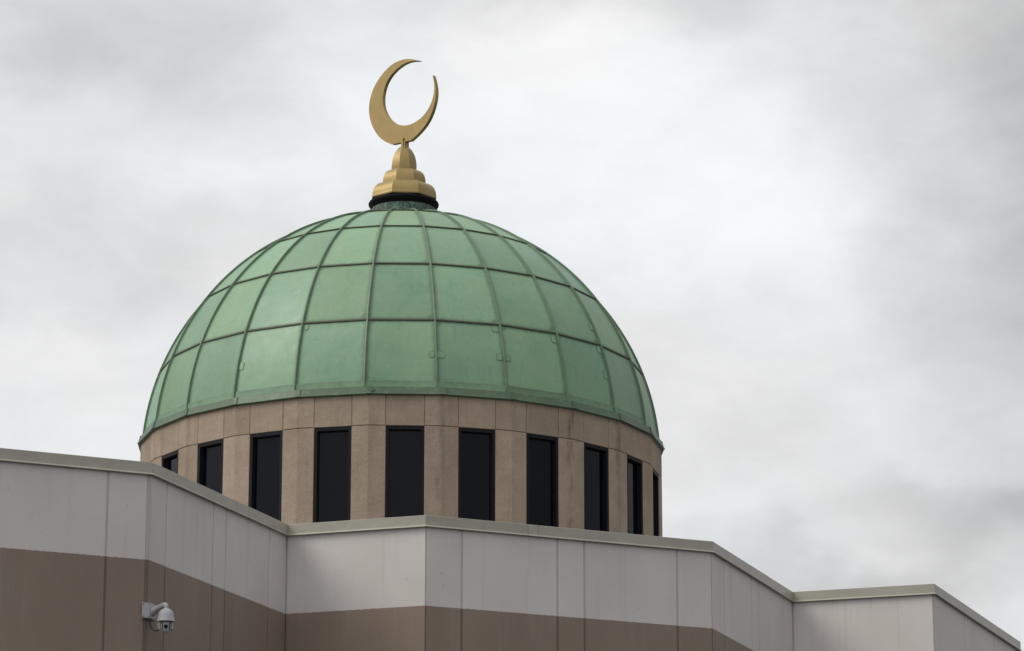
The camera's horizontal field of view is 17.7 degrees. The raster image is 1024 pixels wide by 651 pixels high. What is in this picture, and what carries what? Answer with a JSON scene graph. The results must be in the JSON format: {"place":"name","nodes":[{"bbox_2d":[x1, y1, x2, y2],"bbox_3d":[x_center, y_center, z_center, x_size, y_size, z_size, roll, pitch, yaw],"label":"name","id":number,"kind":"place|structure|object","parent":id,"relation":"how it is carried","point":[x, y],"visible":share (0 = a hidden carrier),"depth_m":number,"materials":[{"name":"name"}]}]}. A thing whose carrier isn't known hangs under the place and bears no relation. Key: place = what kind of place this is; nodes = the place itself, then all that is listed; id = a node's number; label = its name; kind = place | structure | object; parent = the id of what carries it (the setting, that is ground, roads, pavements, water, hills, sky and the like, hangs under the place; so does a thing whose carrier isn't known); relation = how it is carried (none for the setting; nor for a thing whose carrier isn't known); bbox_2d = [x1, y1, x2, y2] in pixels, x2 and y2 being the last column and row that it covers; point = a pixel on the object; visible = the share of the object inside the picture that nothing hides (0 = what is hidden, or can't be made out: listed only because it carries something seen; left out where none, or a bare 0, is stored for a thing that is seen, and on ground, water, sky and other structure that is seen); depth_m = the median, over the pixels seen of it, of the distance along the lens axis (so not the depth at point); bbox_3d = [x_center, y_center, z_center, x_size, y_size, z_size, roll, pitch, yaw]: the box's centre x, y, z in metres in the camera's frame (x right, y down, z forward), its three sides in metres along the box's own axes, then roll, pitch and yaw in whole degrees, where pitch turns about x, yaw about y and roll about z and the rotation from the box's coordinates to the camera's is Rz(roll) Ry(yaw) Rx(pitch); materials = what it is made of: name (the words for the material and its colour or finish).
{"place":"outdoors","nodes":[
{"label":"outdoors","id":0,"kind":"place"},
{"bbox_2d":[0,59,1021,650],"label":"mosque","id":1,"kind":"structure","parent":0,"point":[402,413],"depth_m":58.34,"materials":[{"name":"metal"}]},
{"bbox_2d":[142,602,174,631],"bbox_3d":[-4.972,4.131,46.542,0.508,0.445,0.295,-10,-18,34],"label":"security camera","id":2,"kind":"object","parent":1,"relation":"attached to","point":[165,620],"visible":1,"depth_m":46.44,"materials":[{"name":"white plastic"}]},
{"bbox_2d":[162,450,178,473],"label":"window","id":3,"kind":"structure","parent":1,"relation":"in","point":[169,461],"depth_m":60.71,"materials":[{"name":"black glass"}]},
{"bbox_2d":[197,439,223,493],"bbox_3d":[-5.422,3.390,59.410,0.685,2.644,0.105,-13,-19,41],"label":"window","id":4,"kind":"structure","parent":1,"relation":"in","point":[210,454],"depth_m":59.70,"materials":[{"name":"black glass"}]},
{"bbox_2d":[249,431,282,520],"bbox_3d":[-4.373,3.206,58.701,0.685,2.644,0.105,-7,-16,26],"label":"window","id":5,"kind":"structure","parent":1,"relation":"in","point":[265,465],"depth_m":58.89,"materials":[{"name":"black glass"}]},
{"bbox_2d":[313,426,351,522],"bbox_3d":[-3.174,3.098,58.283,0.685,2.644,0.105,-3,-15,12],"label":"window","id":6,"kind":"structure","parent":1,"relation":"in","point":[332,445],"depth_m":58.42,"materials":[{"name":"black glass"}]},
{"bbox_2d":[385,425,423,517],"bbox_3d":[-1.895,3.070,58.177,0.685,2.644,0.105,1,-15,-3],"label":"window","id":7,"kind":"structure","parent":1,"relation":"in","point":[404,460],"depth_m":58.32,"materials":[{"name":"black glass"}]},
{"bbox_2d":[458,427,494,520],"bbox_3d":[-0.642,3.126,58.394,0.685,2.644,0.105,5,-15,-17],"label":"window","id":8,"kind":"structure","parent":1,"relation":"in","point":[476,447],"depth_m":58.54,"materials":[{"name":"black glass"}]},
{"bbox_2d":[526,433,558,526],"bbox_3d":[0.516,3.263,58.920,0.685,2.644,0.105,9,-17,-31],"label":"window","id":9,"kind":"structure","parent":1,"relation":"in","point":[541,450],"depth_m":59.08,"materials":[{"name":"black glass"}]},
{"bbox_2d":[584,442,608,531],"bbox_3d":[1.493,3.469,59.717,0.105,2.644,0.685,-13,-19,41],"label":"window","id":10,"kind":"structure","parent":1,"relation":"in","point":[596,468],"depth_m":59.93,"materials":[{"name":"black glass"}]},
{"bbox_2d":[627,454,642,534],"bbox_3d":[2.220,3.734,60.738,0.105,2.644,0.685,-7,-16,26],"label":"window","id":11,"kind":"structure","parent":1,"relation":"in","point":[634,465],"depth_m":61.03,"materials":[{"name":"black glass"}]},
{"bbox_2d":[653,469,658,535],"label":"window","id":12,"kind":"structure","parent":1,"relation":"in","point":[655,476],"depth_m":62.34,"materials":[{"name":"black glass"}]},
{"bbox_2d":[0,0,1023,650],"label":"sky","id":13,"kind":"structure","parent":0,"point":[801,222],"materials":[{"name":"grey"}]}
]}

